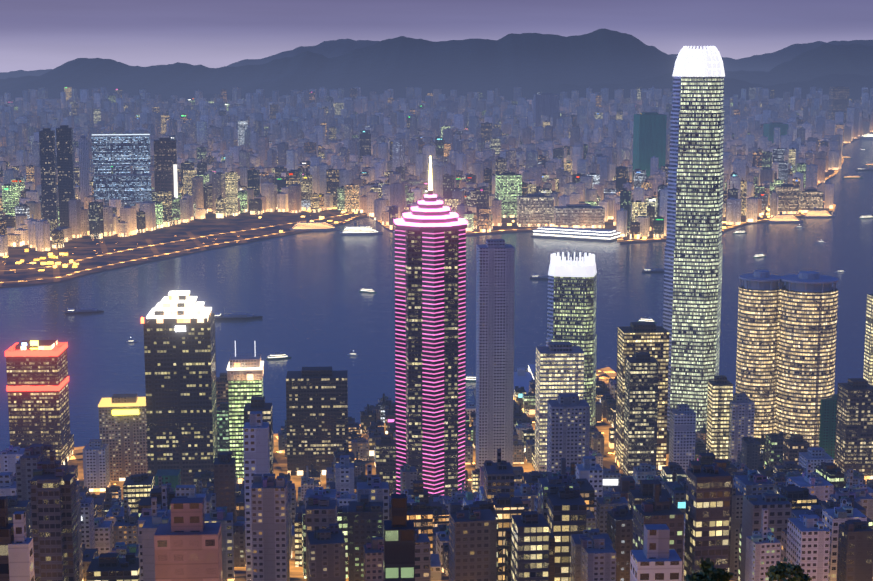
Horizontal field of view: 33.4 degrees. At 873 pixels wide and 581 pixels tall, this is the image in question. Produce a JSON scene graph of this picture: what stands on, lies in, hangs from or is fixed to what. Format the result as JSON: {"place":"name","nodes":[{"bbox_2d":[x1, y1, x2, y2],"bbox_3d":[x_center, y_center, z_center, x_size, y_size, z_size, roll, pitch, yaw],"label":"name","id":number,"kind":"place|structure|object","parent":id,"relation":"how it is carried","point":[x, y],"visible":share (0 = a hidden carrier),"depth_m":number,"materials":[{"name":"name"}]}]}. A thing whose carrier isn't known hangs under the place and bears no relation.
{"place":"outdoors","nodes":[
{"label":"outdoors","id":0,"kind":"place"},
{"bbox_2d":[0,158,843,459],"bbox_3d":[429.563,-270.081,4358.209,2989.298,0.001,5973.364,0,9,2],"label":"waterfront lights","id":1,"kind":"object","parent":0,"point":[612,374],"depth_m":3214.37,"materials":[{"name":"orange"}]},
{"bbox_2d":[0,138,858,286],"bbox_3d":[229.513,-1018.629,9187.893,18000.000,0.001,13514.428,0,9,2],"label":"kowloon land","id":2,"kind":"structure","parent":0,"point":[210,223],"depth_m":3342.25,"materials":[{"name":"grey concrete"}]},
{"bbox_2d":[91,135,151,206],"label":"harbourside slab","id":3,"kind":"structure","parent":2,"relation":"on","point":[121,154],"depth_m":3694.32,"materials":[{"name":"blue glass"}]},
{"bbox_2d":[0,86,872,255],"bbox_3d":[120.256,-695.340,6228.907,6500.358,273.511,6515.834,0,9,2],"label":"distant buildings","id":4,"kind":"structure","parent":2,"relation":"on","point":[301,119],"depth_m":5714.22,"materials":[{"name":"concrete"}]},
{"bbox_2d":[3,87,872,520],"bbox_3d":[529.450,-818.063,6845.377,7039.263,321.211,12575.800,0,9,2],"label":"building lights","id":5,"kind":"object","parent":2,"relation":"on","point":[141,401],"visible":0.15,"depth_m":1412.83},
{"bbox_2d":[128,71,872,135],"bbox_3d":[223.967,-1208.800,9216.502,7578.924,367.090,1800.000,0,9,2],"label":"mountain foothills","id":6,"kind":"structure","parent":2,"relation":"on","point":[855,83],"depth_m":9885.86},
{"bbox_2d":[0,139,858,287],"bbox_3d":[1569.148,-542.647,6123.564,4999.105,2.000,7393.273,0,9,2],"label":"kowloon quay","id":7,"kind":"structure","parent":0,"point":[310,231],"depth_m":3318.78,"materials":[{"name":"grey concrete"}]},
{"bbox_2d":[0,139,872,453],"bbox_3d":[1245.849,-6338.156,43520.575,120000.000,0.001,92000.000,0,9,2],"label":"harbor water","id":8,"kind":"structure","parent":0,"point":[306,299],"depth_m":2539.07,"materials":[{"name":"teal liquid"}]},
{"bbox_2d":[65,308,103,313],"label":"barge","id":9,"kind":"object","parent":8,"relation":"on","point":[87,311],"visible":0.9,"depth_m":2385.48,"materials":[{"name":"grey"}]},
{"bbox_2d":[215,310,262,319],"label":"barge","id":10,"kind":"object","parent":8,"relation":"on","point":[238,316],"visible":0.9,"depth_m":2327.03,"materials":[{"name":"grey"}]},
{"bbox_2d":[266,352,290,359],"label":"boat","id":11,"kind":"object","parent":8,"relation":"on","point":[281,354],"visible":0.73,"depth_m":2015.88,"materials":[{"name":"white"}]},
{"bbox_2d":[290,218,339,230],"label":"ferry","id":12,"kind":"object","parent":8,"relation":"on","point":[319,228],"visible":0.88,"depth_m":3570.76,"materials":[{"name":"grey metal"}]},
{"bbox_2d":[340,222,382,234],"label":"ferry","id":13,"kind":"object","parent":8,"relation":"on","point":[366,232],"visible":0.9,"depth_m":3491.51,"materials":[{"name":"grey metal"}]},
{"bbox_2d":[359,286,376,292],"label":"boat","id":14,"kind":"object","parent":8,"relation":"on","point":[369,291],"visible":0.83,"depth_m":2605.14,"materials":[{"name":"white"}]},
{"bbox_2d":[465,373,475,381],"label":"boat","id":15,"kind":"object","parent":8,"relation":"on","point":[466,378],"visible":0.4,"depth_m":1873.14,"materials":[{"name":"white"}]},
{"bbox_2d":[530,275,547,279],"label":"barge","id":16,"kind":"object","parent":8,"relation":"on","point":[543,277],"visible":0.71,"depth_m":2763.89,"materials":[{"name":"grey"}]},
{"bbox_2d":[473,226,735,400],"bbox_3d":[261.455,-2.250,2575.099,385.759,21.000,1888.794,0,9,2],"label":"piers and terminal","id":17,"kind":"object","parent":8,"relation":"on","point":[523,377],"visible":0.23,"depth_m":3377.75,"materials":[{"name":"grey"}]},
{"bbox_2d":[637,316,656,322],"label":"boat","id":18,"kind":"object","parent":8,"relation":"on","point":[646,320],"visible":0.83,"depth_m":2301.59,"materials":[{"name":"white"}]},
{"bbox_2d":[642,268,663,272],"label":"barge","id":19,"kind":"object","parent":8,"relation":"on","point":[647,270],"visible":0.77,"depth_m":2853.93,"materials":[{"name":"grey"}]},
{"bbox_2d":[733,229,746,233],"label":"boat","id":20,"kind":"object","parent":8,"relation":"on","point":[742,231],"visible":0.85,"depth_m":3519.68,"materials":[{"name":"white metal"}]},
{"bbox_2d":[753,252,764,257],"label":"boat","id":21,"kind":"object","parent":8,"relation":"on","point":[758,255],"visible":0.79,"depth_m":3079.52,"materials":[{"name":"white"}]},
{"bbox_2d":[767,211,802,222],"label":"ferry","id":22,"kind":"object","parent":8,"relation":"on","point":[780,216],"visible":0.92,"depth_m":3756.52,"materials":[{"name":"grey metal"}]},
{"bbox_2d":[804,207,834,217],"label":"ferry","id":23,"kind":"object","parent":8,"relation":"on","point":[817,216],"visible":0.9,"depth_m":3883.55,"materials":[{"name":"grey metal"}]},
{"bbox_2d":[843,175,862,177],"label":"boat","id":24,"kind":"object","parent":8,"relation":"on","point":[854,176],"visible":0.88,"depth_m":5232.47,"materials":[{"name":"orange"}]},
{"bbox_2d":[855,168,872,170],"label":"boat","id":25,"kind":"object","parent":8,"relation":"on","point":[863,169],"visible":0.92,"depth_m":5588.90,"materials":[{"name":"grey metal"}]},
{"bbox_2d":[858,134,872,138],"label":"cruise ship","id":26,"kind":"object","parent":8,"relation":"on","point":[861,137],"visible":0.77,"depth_m":7978.77,"materials":[{"name":"grey metal"}]},
{"bbox_2d":[859,214,872,218],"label":"boat","id":27,"kind":"object","parent":8,"relation":"on","point":[867,216],"visible":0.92,"depth_m":3864.92,"materials":[{"name":"white metal"}]},
{"bbox_2d":[0,29,872,100],"bbox_3d":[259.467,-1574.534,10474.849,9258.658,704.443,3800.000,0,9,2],"label":"mountain range","id":28,"kind":"structure","parent":0,"point":[508,63],"depth_m":11513.23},
{"bbox_2d":[0,38,872,78],"bbox_3d":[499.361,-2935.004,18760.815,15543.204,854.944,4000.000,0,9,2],"label":"mountain range","id":29,"kind":"structure","parent":0,"point":[766,62],"depth_m":20392.79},
{"bbox_2d":[0,0,872,71],"label":"sky","id":30,"kind":"structure","parent":0,"point":[35,34],"materials":[{"name":"purple"}]},
{"bbox_2d":[68,367,872,580],"bbox_3d":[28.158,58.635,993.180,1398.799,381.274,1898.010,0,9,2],"label":"island land","id":31,"kind":"structure","parent":0,"point":[280,466],"depth_m":1465.72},
{"bbox_2d":[394,190,466,496],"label":"skyscraper","id":32,"kind":"structure","parent":31,"relation":"on","point":[430,298],"depth_m":1295.19,"materials":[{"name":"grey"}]},
{"bbox_2d":[0,239,872,580],"bbox_3d":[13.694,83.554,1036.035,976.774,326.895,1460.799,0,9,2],"label":"buildings","id":33,"kind":"structure","parent":31,"relation":"on","point":[204,535],"depth_m":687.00,"materials":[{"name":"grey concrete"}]},
{"bbox_2d":[546,252,596,425],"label":"skyscraper","id":34,"kind":"structure","parent":31,"relation":"on","point":[571,313],"depth_m":1562.30,"materials":[{"name":"grey glass"}]},
{"bbox_2d":[663,46,724,435],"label":"skyscraper","id":35,"kind":"structure","parent":31,"relation":"on","point":[692,284],"depth_m":1537.74,"materials":[{"name":"grey glass"}]},
{"bbox_2d":[685,557,733,580],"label":"tree","id":36,"kind":"object","parent":31,"relation":"on","point":[708,571],"visible":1,"depth_m":362.77,"materials":[{"name":"green plant"}]},
{"bbox_2d":[735,270,780,438],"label":"golden tower","id":37,"kind":"structure","parent":31,"relation":"on","point":[758,335],"depth_m":1488.30,"materials":[{"name":"gold concrete"}]},
{"bbox_2d":[765,558,811,580],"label":"tree","id":38,"kind":"object","parent":31,"relation":"on","point":[779,571],"visible":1,"depth_m":515.30,"materials":[{"name":"green plant"}]},
{"bbox_2d":[775,271,838,446],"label":"golden tower","id":39,"kind":"structure","parent":31,"relation":"on","point":[807,340],"depth_m":1472.54,"materials":[{"name":"gold concrete"}]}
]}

